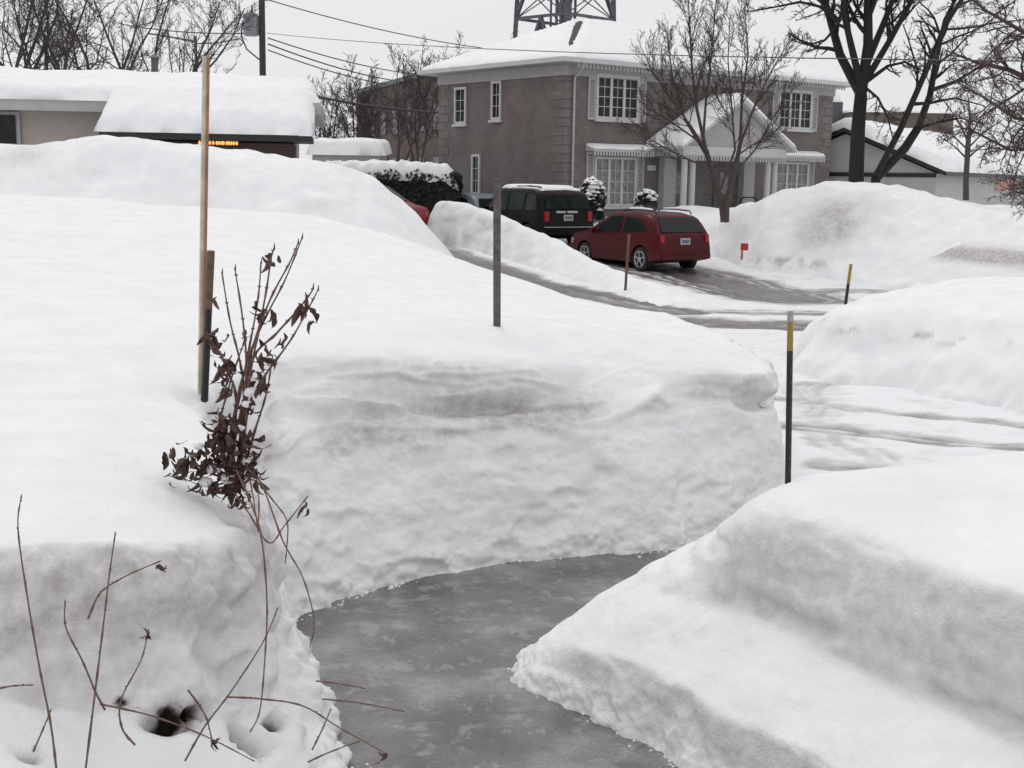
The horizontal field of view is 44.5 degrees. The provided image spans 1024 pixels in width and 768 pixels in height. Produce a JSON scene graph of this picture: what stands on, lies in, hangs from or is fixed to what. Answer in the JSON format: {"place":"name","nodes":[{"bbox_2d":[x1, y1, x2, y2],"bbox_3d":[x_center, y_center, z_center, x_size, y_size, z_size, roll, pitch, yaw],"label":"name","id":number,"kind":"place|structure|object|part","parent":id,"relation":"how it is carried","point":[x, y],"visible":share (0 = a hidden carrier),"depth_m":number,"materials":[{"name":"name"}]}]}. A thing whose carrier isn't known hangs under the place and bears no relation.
{"place":"outdoors","nodes":[
{"label":"outdoors","id":0,"kind":"place"},
{"bbox_2d":[306,137,391,161],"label":"garden shed","id":1,"kind":"structure","parent":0,"point":[322,149],"depth_m":44.73,"materials":[{"name":"grey"}]},
{"bbox_2d":[269,0,481,47],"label":"overhead wire","id":2,"kind":"object","parent":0,"point":[372,27],"visible":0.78,"depth_m":89.19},
{"bbox_2d":[296,550,677,767],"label":"icy path","id":3,"kind":"structure","parent":0,"point":[433,657],"depth_m":6.38,"materials":[{"name":"grey ice"}]},
{"bbox_2d":[296,551,674,767],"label":"snow crumbs","id":4,"kind":"object","parent":3,"relation":"on","point":[402,582],"visible":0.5,"depth_m":7.30,"materials":[{"name":"white snow"}]},
{"bbox_2d":[0,0,1023,159],"label":"sky","id":5,"kind":"structure","parent":0,"point":[482,23],"materials":[{"name":"white"}]},
{"bbox_2d":[427,201,697,305],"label":"snow bank","id":6,"kind":"structure","parent":0,"point":[464,225],"depth_m":33.42,"materials":[{"name":"white snow"}]},
{"bbox_2d":[268,33,1023,61],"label":"overhead wire","id":7,"kind":"object","parent":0,"point":[702,55],"visible":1,"depth_m":27.63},
{"bbox_2d":[594,205,734,256],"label":"snowbank","id":8,"kind":"structure","parent":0,"point":[708,218],"depth_m":37.08,"materials":[{"name":"white snow"}]},
{"bbox_2d":[579,176,606,222],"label":"upright shrub","id":9,"kind":"object","parent":8,"relation":"on","point":[592,188],"visible":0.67,"depth_m":38.50,"materials":[{"name":"green plant"}]},
{"bbox_2d":[633,188,658,207],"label":"round shrub","id":10,"kind":"object","parent":8,"relation":"on","point":[645,198],"visible":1,"depth_m":40.33,"materials":[{"name":"green plant"}]},
{"bbox_2d":[443,239,1023,479],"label":"road","id":11,"kind":"structure","parent":0,"point":[836,427],"depth_m":15.15,"materials":[{"name":"white snow"}]},
{"bbox_2d":[385,186,429,224],"bbox_3d":[-4.587,-5.532,39.553,4.200,1.585,2.170,9,12,41],"label":"red wagon","id":12,"kind":"object","parent":11,"relation":"on","point":[422,212],"visible":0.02,"depth_m":38.76,"materials":[{"name":"paint"}]},
{"bbox_2d":[460,193,492,207],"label":"pale car","id":13,"kind":"object","parent":11,"relation":"on","point":[479,200],"visible":0.06,"depth_m":42.23,"materials":[{"name":"blue paint"}]},
{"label":"rear window","id":14,"kind":"part","parent":13,"relation":"part of","materials":[{"name":"black glass"}]},
{"bbox_2d":[482,184,593,244],"bbox_3d":[0.498,-5.170,38.212,2.280,1.869,4.650,-5,11,-31],"label":"black suv","id":15,"kind":"object","parent":11,"relation":"on","point":[559,211],"visible":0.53,"depth_m":36.49,"materials":[{"name":"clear metal"}]},
{"bbox_3d":[-0.405,-5.580,38.000,0.123,0.520,1.150,-5,11,-31],"label":"side window","id":16,"kind":"part","parent":15,"relation":"part of","materials":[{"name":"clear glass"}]},
{"bbox_3d":[0.151,-5.425,37.093,0.124,0.510,0.860,-5,11,-31],"label":"side window","id":17,"kind":"part","parent":15,"relation":"part of","materials":[{"name":"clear glass"}]},
{"bbox_3d":[0.597,-5.292,36.364,0.120,0.480,0.670,-5,11,-31],"label":"side window","id":18,"kind":"part","parent":15,"relation":"part of","materials":[{"name":"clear glass"}]},
{"bbox_3d":[1.572,-5.288,36.405,1.475,0.371,0.161,-5,11,-31],"label":"rear window","id":19,"kind":"part","parent":15,"relation":"part of","materials":[{"name":"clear glass"}]},
{"bbox_2d":[569,207,709,270],"bbox_3d":[3.362,-3.956,33.562,2.112,1.630,4.219,-5,11,-31],"label":"red wagon","id":20,"kind":"object","parent":11,"relation":"on","point":[659,236],"visible":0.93,"depth_m":32.22,"materials":[{"name":"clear metal"}]},
{"bbox_3d":[2.593,-4.268,33.282,0.125,0.451,1.210,-5,11,-31],"label":"side window","id":21,"kind":"part","parent":20,"relation":"part of","materials":[{"name":"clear glass"}]},
{"bbox_3d":[3.221,-4.102,32.256,0.126,0.422,1.066,-5,11,-31],"label":"side window","id":22,"kind":"part","parent":20,"relation":"part of","materials":[{"name":"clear glass"}]},
{"bbox_3d":[4.290,-4.066,32.000,1.361,0.375,0.322,-5,11,-31],"label":"rear window","id":23,"kind":"part","parent":20,"relation":"part of","materials":[{"name":"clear glass"}]},
{"bbox_2d":[739,197,757,204],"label":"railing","id":24,"kind":"object","parent":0,"point":[747,197],"visible":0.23,"depth_m":46.39,"materials":[{"name":"black metal"}]},
{"bbox_2d":[510,451,1023,767],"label":"snow bank beside path","id":25,"kind":"structure","parent":0,"point":[869,618],"depth_m":5.17,"materials":[{"name":"white snow"}]},
{"bbox_2d":[785,311,793,483],"bbox_3d":[1.299,0.280,5.871,0.074,1.251,0.031,1,9,0],"label":"driveway marker","id":26,"kind":"object","parent":25,"relation":"on","point":[789,389],"visible":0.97,"depth_m":5.82,"materials":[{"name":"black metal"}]},
{"bbox_2d":[713,181,1023,289],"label":"snow bank","id":27,"kind":"structure","parent":0,"point":[889,237],"depth_m":31.89,"materials":[{"name":"white snow"}]},
{"bbox_2d":[611,0,808,222],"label":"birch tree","id":28,"kind":"object","parent":27,"relation":"on","point":[724,207],"visible":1,"depth_m":34.57,"materials":[{"name":"brown plant"}]},
{"bbox_2d":[741,243,747,259],"bbox_3d":[5.977,-3.409,32.161,0.190,0.420,0.050,1,9,0],"label":"hydrant marker","id":29,"kind":"object","parent":27,"relation":"on","point":[744,246],"visible":1,"depth_m":32.12,"materials":[{"name":"red plastic"}]},
{"bbox_2d":[741,0,1023,182],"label":"maple tree","id":30,"kind":"object","parent":27,"relation":"on","point":[861,76],"visible":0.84,"depth_m":38.58,"materials":[{"name":"brown plant"}]},
{"bbox_2d":[923,93,1003,199],"bbox_3d":[12.780,-6.726,35.366,2.550,3.015,1.378,1,9,0],"label":"young tree","id":31,"kind":"object","parent":27,"relation":"on","point":[968,145],"visible":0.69,"depth_m":35.37,"materials":[{"name":"brown plant"}]},
{"bbox_2d":[918,0,1023,220],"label":"crabapple tree","id":32,"kind":"object","parent":27,"relation":"on","point":[1010,112],"visible":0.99,"depth_m":24.24,"materials":[{"name":"brown plant"}]},
{"bbox_3d":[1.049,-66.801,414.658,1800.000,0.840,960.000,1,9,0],"label":"snow ground","id":33,"kind":"structure","parent":0,"visible":0},
{"bbox_2d":[0,0,107,69],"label":"bare tree","id":34,"kind":"object","parent":33,"relation":"on","point":[41,21],"visible":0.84,"depth_m":46.08,"materials":[{"name":"brown plant"}]},
{"bbox_2d":[0,0,125,69],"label":"bare tree","id":35,"kind":"object","parent":33,"relation":"on","point":[61,33],"visible":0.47,"depth_m":48.75,"materials":[{"name":"brown plant"}]},
{"bbox_2d":[11,0,186,71],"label":"bare tree","id":36,"kind":"object","parent":33,"relation":"on","point":[123,57],"visible":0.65,"depth_m":46.68,"materials":[{"name":"brown plant"}]},
{"bbox_2d":[0,66,325,157],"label":"ranch house","id":37,"kind":"structure","parent":33,"relation":"on","point":[270,115],"depth_m":30.85,"materials":[{"name":"beige"}]},
{"bbox_2d":[0,112,21,144],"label":"window","id":38,"kind":"structure","parent":37,"relation":"in","point":[10,122],"depth_m":31.39,"materials":[{"name":"black glass"}]},
{"bbox_2d":[148,54,160,71],"bbox_3d":[-10.295,-9.165,36.011,0.370,0.680,0.370,-3,10,-22],"label":"roof vent","id":39,"kind":"object","parent":37,"relation":"on","point":[154,61],"visible":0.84,"depth_m":35.92,"materials":[{"name":"metal"}]},
{"bbox_2d":[198,140,237,144],"bbox_3d":[-6.962,-5.749,29.758,1.050,0.116,0.060,0,10,-8],"label":"light string","id":40,"kind":"object","parent":37,"relation":"attached to","point":[222,143],"visible":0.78,"depth_m":29.75,"materials":[{"name":"yellow"}]},
{"bbox_2d":[62,0,267,73],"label":"bare tree","id":41,"kind":"object","parent":33,"relation":"on","point":[195,66],"visible":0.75,"depth_m":50.72,"materials":[{"name":"brown plant"}]},
{"bbox_2d":[147,32,242,71],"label":"arm street light","id":42,"kind":"object","parent":33,"relation":"on","point":[195,42],"visible":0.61,"depth_m":67.87,"materials":[{"name":"metal"}]},
{"bbox_2d":[0,135,453,304],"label":"snow ridge","id":43,"kind":"structure","parent":33,"relation":"on","point":[144,171],"depth_m":22.28,"materials":[{"name":"white snow"}]},
{"bbox_2d":[240,0,265,75],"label":"utility pole","id":44,"kind":"object","parent":33,"relation":"on","point":[259,29],"visible":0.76,"depth_m":58.00,"materials":[{"name":"brown wood"}]},
{"bbox_2d":[120,24,240,33],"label":"overhead wire","id":45,"kind":"object","parent":44,"relation":"attached to","point":[179,31],"visible":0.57,"depth_m":65.79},
{"bbox_2d":[268,43,390,79],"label":"overhead wire","id":46,"kind":"object","parent":44,"relation":"attached to","point":[321,62],"visible":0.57,"depth_m":65.63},
{"bbox_2d":[268,38,412,73],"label":"overhead wire","id":47,"kind":"object","parent":44,"relation":"attached to","point":[329,56],"visible":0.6,"depth_m":66.23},
{"bbox_2d":[307,69,355,138],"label":"bare tree","id":48,"kind":"object","parent":33,"relation":"on","point":[326,134],"visible":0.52,"depth_m":56.42,"materials":[{"name":"brown plant"}]},
{"bbox_2d":[318,54,389,138],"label":"bare tree","id":49,"kind":"object","parent":33,"relation":"on","point":[360,125],"visible":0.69,"depth_m":58.68,"materials":[{"name":"brown plant"}]},
{"bbox_2d":[341,57,389,138],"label":"bare tree","id":50,"kind":"object","parent":33,"relation":"on","point":[373,110],"visible":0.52,"depth_m":60.52,"materials":[{"name":"brown plant"}]},
{"bbox_2d":[332,44,444,161],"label":"bare tree","id":51,"kind":"object","parent":33,"relation":"on","point":[414,107],"visible":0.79,"depth_m":58.48,"materials":[{"name":"brown plant"}]},
{"bbox_2d":[0,194,778,419],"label":"snow bank","id":52,"kind":"structure","parent":33,"relation":"on","point":[106,246],"depth_m":13.52,"materials":[{"name":"white snow"}]},
{"bbox_2d":[0,287,784,767],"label":"snow bank","id":53,"kind":"structure","parent":33,"relation":"on","point":[406,445],"depth_m":7.63,"materials":[{"name":"white snow"}]},
{"bbox_2d":[0,684,33,689],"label":"dry weed","id":54,"kind":"object","parent":53,"relation":"on","point":[3,687],"visible":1,"depth_m":3.93,"materials":[{"name":"brown plant"}]},
{"bbox_2d":[16,494,56,767],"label":"dry weed","id":55,"kind":"object","parent":53,"relation":"on","point":[44,692],"visible":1,"depth_m":3.92,"materials":[{"name":"brown plant"}]},
{"bbox_2d":[33,709,51,751],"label":"dry weed","id":56,"kind":"object","parent":53,"relation":"on","point":[35,745],"visible":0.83,"depth_m":4.08,"materials":[{"name":"brown plant"}]},
{"bbox_2d":[64,600,105,710],"bbox_3d":[-1.378,0.874,4.027,0.124,0.406,0.026,-7,13,-41],"label":"dry weed","id":57,"kind":"object","parent":53,"relation":"on","point":[91,682],"visible":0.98,"depth_m":4.03,"materials":[{"name":"brown plant"}]},
{"bbox_2d":[85,531,115,767],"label":"dry weed","id":58,"kind":"object","parent":53,"relation":"on","point":[92,713],"visible":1,"depth_m":3.98,"materials":[{"name":"brown plant"}]},
{"bbox_2d":[87,560,166,619],"bbox_3d":[-1.212,0.650,3.964,0.275,0.206,0.051,2,10,9],"label":"dry weed","id":59,"kind":"object","parent":53,"relation":"on","point":[160,567],"visible":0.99,"depth_m":3.94,"materials":[{"name":"brown plant"}]},
{"bbox_2d":[117,627,152,745],"bbox_3d":[-1.216,0.984,4.053,0.132,0.428,0.044,4,10,17],"label":"dry weed","id":60,"kind":"object","parent":53,"relation":"on","point":[147,636],"visible":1,"depth_m":4.04,"materials":[{"name":"brown plant"}]},
{"bbox_2d":[103,704,254,761],"bbox_3d":[-1.105,1.155,4.139,0.496,0.228,0.008,0,10,-7],"label":"dry weed","id":61,"kind":"object","parent":53,"relation":"on","point":[126,709],"visible":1,"depth_m":4.13,"materials":[{"name":"brown plant"}]},
{"bbox_2d":[187,689,219,751],"bbox_3d":[-1.023,1.126,4.186,0.116,0.236,0.041,-7,12,-39],"label":"dry weed","id":62,"kind":"object","parent":53,"relation":"on","point":[213,743],"visible":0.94,"depth_m":4.18,"materials":[{"name":"brown plant"}]},
{"bbox_2d":[198,56,209,394],"bbox_3d":[-1.717,-0.608,6.941,0.031,2.343,0.267,-6,12,-36],"label":"wooden stake","id":63,"kind":"object","parent":53,"relation":"on","point":[204,164],"visible":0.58,"depth_m":6.84,"materials":[{"name":"brown wood"}]},
{"bbox_2d":[201,250,214,401],"bbox_3d":[-1.714,-0.138,7.005,0.040,1.228,0.239,-6,12,-37],"label":"driveway marker","id":64,"kind":"object","parent":53,"relation":"on","point":[207,321],"visible":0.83,"depth_m":6.92,"materials":[{"name":"black plastic"}]},
{"bbox_2d":[184,608,277,760],"bbox_3d":[-0.941,1.007,4.199,0.332,0.490,0.018,-4,10,-26],"label":"dry weed","id":65,"kind":"object","parent":53,"relation":"on","point":[201,731],"visible":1,"depth_m":4.20,"materials":[{"name":"brown plant"}]},
{"bbox_2d":[162,233,319,731],"bbox_3d":[-0.959,0.294,4.878,0.572,1.743,0.973,-5,11,-34],"label":"dead shrub","id":66,"kind":"object","parent":53,"relation":"on","point":[224,440],"visible":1,"depth_m":5.01,"materials":[{"name":"brown plant"}]},
{"bbox_2d":[228,696,387,763],"bbox_3d":[-0.690,1.184,4.273,0.541,0.300,0.062,-3,10,-20],"label":"dry weed","id":67,"kind":"object","parent":53,"relation":"on","point":[383,756],"visible":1,"depth_m":4.28,"materials":[{"name":"brown plant"}]},
{"bbox_2d":[311,709,330,749],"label":"dry weed","id":68,"kind":"object","parent":53,"relation":"on","point":[316,741],"visible":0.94,"depth_m":4.58,"materials":[{"name":"brown plant"}]},
{"bbox_2d":[308,741,359,762],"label":"dry weed","id":69,"kind":"object","parent":53,"relation":"on","point":[317,757],"visible":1,"depth_m":4.58,"materials":[{"name":"brown plant"}]},
{"bbox_2d":[316,680,364,688],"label":"dry weed","id":70,"kind":"object","parent":53,"relation":"on","point":[339,684],"visible":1,"depth_m":5.17,"materials":[{"name":"brown plant"}]},
{"bbox_2d":[322,698,404,711],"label":"dry weed","id":71,"kind":"object","parent":53,"relation":"on","point":[338,700],"visible":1,"depth_m":5.05,"materials":[{"name":"brown plant"}]},
{"bbox_2d":[493,179,500,326],"bbox_3d":[-0.110,-0.708,9.178,0.052,1.577,0.169,2,10,8],"label":"wooden stake","id":72,"kind":"object","parent":53,"relation":"on","point":[497,252],"visible":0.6,"depth_m":9.10,"materials":[{"name":"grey wood"}]},
{"bbox_2d":[325,159,463,213],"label":"evergreen hedge","id":73,"kind":"object","parent":33,"relation":"on","point":[428,185],"visible":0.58,"depth_m":42.06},
{"bbox_2d":[354,73,439,162],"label":"brick apartment block","id":74,"kind":"structure","parent":33,"relation":"on","point":[431,153],"depth_m":76.85,"materials":[{"name":"brick"}]},
{"bbox_2d":[268,50,385,84],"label":"overhead wire","id":75,"kind":"object","parent":74,"relation":"attached to","point":[314,66],"visible":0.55,"depth_m":65.19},
{"bbox_2d":[381,112,386,134],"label":"window","id":76,"kind":"structure","parent":74,"relation":"in","point":[384,115],"depth_m":82.11,"materials":[{"name":"glass"}]},
{"bbox_2d":[393,110,398,133],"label":"window","id":77,"kind":"structure","parent":74,"relation":"in","point":[395,121],"depth_m":79.34,"materials":[{"name":"glass"}]},
{"bbox_2d":[405,107,411,131],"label":"window","id":78,"kind":"structure","parent":74,"relation":"in","point":[410,107],"depth_m":75.87,"materials":[{"name":"glass"}]},
{"bbox_2d":[433,157,438,162],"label":"window","id":79,"kind":"structure","parent":74,"relation":"in","point":[435,159],"depth_m":70.89,"materials":[{"name":"glass"}]},
{"bbox_2d":[433,103,439,129],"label":"window","id":80,"kind":"structure","parent":74,"relation":"in","point":[437,108],"depth_m":70.43,"materials":[{"name":"glass"}]},
{"bbox_2d":[371,36,439,161],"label":"bare tree","id":81,"kind":"object","parent":33,"relation":"on","point":[416,142],"visible":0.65,"depth_m":60.41,"materials":[{"name":"brown plant"}]},
{"bbox_2d":[428,30,469,136],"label":"bare tree","id":82,"kind":"object","parent":33,"relation":"on","point":[438,85],"visible":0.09,"depth_m":56.47,"materials":[{"name":"brown plant"}]},
{"bbox_2d":[513,0,615,37],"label":"lattice tower","id":83,"kind":"structure","parent":33,"relation":"on","point":[563,10],"depth_m":91.28,"materials":[{"name":"metal"}]},
{"bbox_2d":[624,234,629,290],"bbox_3d":[2.494,-2.531,27.146,0.107,1.447,0.060,1,9,0],"label":"wooden stake","id":84,"kind":"object","parent":33,"relation":"on","point":[627,261],"visible":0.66,"depth_m":27.10,"materials":[{"name":"brown wood"}]},
{"bbox_2d":[417,18,850,223],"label":"brick house","id":85,"kind":"structure","parent":33,"relation":"on","point":[512,116],"depth_m":44.48,"materials":[{"name":"brick"}]},
{"bbox_2d":[317,95,438,113],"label":"overhead wire","id":86,"kind":"object","parent":85,"relation":"attached to","point":[376,106],"visible":0.86,"depth_m":46.96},
{"bbox_2d":[451,87,467,126],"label":"window","id":87,"kind":"structure","parent":85,"relation":"in","point":[460,93],"depth_m":46.34,"materials":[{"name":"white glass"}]},
{"bbox_2d":[471,154,480,192],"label":"window","id":88,"kind":"structure","parent":85,"relation":"in","point":[475,158],"depth_m":45.96,"materials":[{"name":"white glass"}]},
{"bbox_2d":[488,80,502,122],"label":"window","id":89,"kind":"structure","parent":85,"relation":"in","point":[496,86],"depth_m":44.61,"materials":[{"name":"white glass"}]},
{"bbox_2d":[594,156,637,208],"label":"window","id":90,"kind":"structure","parent":85,"relation":"in","point":[618,175],"depth_m":43.60,"materials":[{"name":"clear glass"}]},
{"bbox_2d":[594,73,640,123],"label":"window","id":91,"kind":"structure","parent":85,"relation":"in","point":[614,97],"depth_m":43.04,"materials":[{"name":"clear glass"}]},
{"bbox_2d":[675,165,688,206],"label":"door","id":92,"kind":"structure","parent":85,"relation":"in","point":[678,168],"depth_m":45.42,"materials":[{"name":"grey glass"}]},
{"bbox_2d":[712,166,732,207],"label":"door","id":93,"kind":"structure","parent":85,"relation":"in","point":[720,171],"depth_m":46.74,"materials":[{"name":"grey glass"}]},
{"bbox_2d":[777,162,808,191],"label":"window","id":94,"kind":"structure","parent":85,"relation":"in","point":[790,175],"depth_m":49.20,"materials":[{"name":"grey glass"}]},
{"bbox_2d":[778,89,812,132],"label":"window","id":95,"kind":"structure","parent":85,"relation":"in","point":[800,120],"depth_m":48.84,"materials":[{"name":"clear glass"}]},
{"bbox_2d":[832,89,957,133],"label":"block","id":96,"kind":"structure","parent":33,"relation":"on","point":[839,113],"depth_m":90.06,"materials":[{"name":"beige brick"}]},
{"bbox_2d":[793,277,1023,412],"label":"snow mound","id":97,"kind":"object","parent":33,"relation":"on","point":[958,339],"visible":0.92,"depth_m":15.56,"materials":[{"name":"white snow"}]},
{"bbox_2d":[844,264,852,304],"bbox_3d":[4.549,-1.111,17.037,0.122,1.052,0.044,1,9,0],"label":"driveway marker","id":98,"kind":"object","parent":97,"relation":"on","point":[848,284],"visible":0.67,"depth_m":16.98,"materials":[{"name":"black paint"}]},
{"bbox_2d":[829,117,1023,205],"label":"long garage building","id":99,"kind":"structure","parent":33,"relation":"on","point":[924,163],"depth_m":51.13,"materials":[{"name":"grey"}]},
{"bbox_2d":[994,180,1002,190],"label":"window","id":100,"kind":"structure","parent":99,"relation":"in","point":[997,186],"depth_m":59.96,"materials":[{"name":"brown glass"}]},
{"bbox_2d":[1002,180,1009,190],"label":"window","id":101,"kind":"structure","parent":99,"relation":"in","point":[1005,184],"depth_m":61.70,"materials":[{"name":"brown glass"}]}
]}

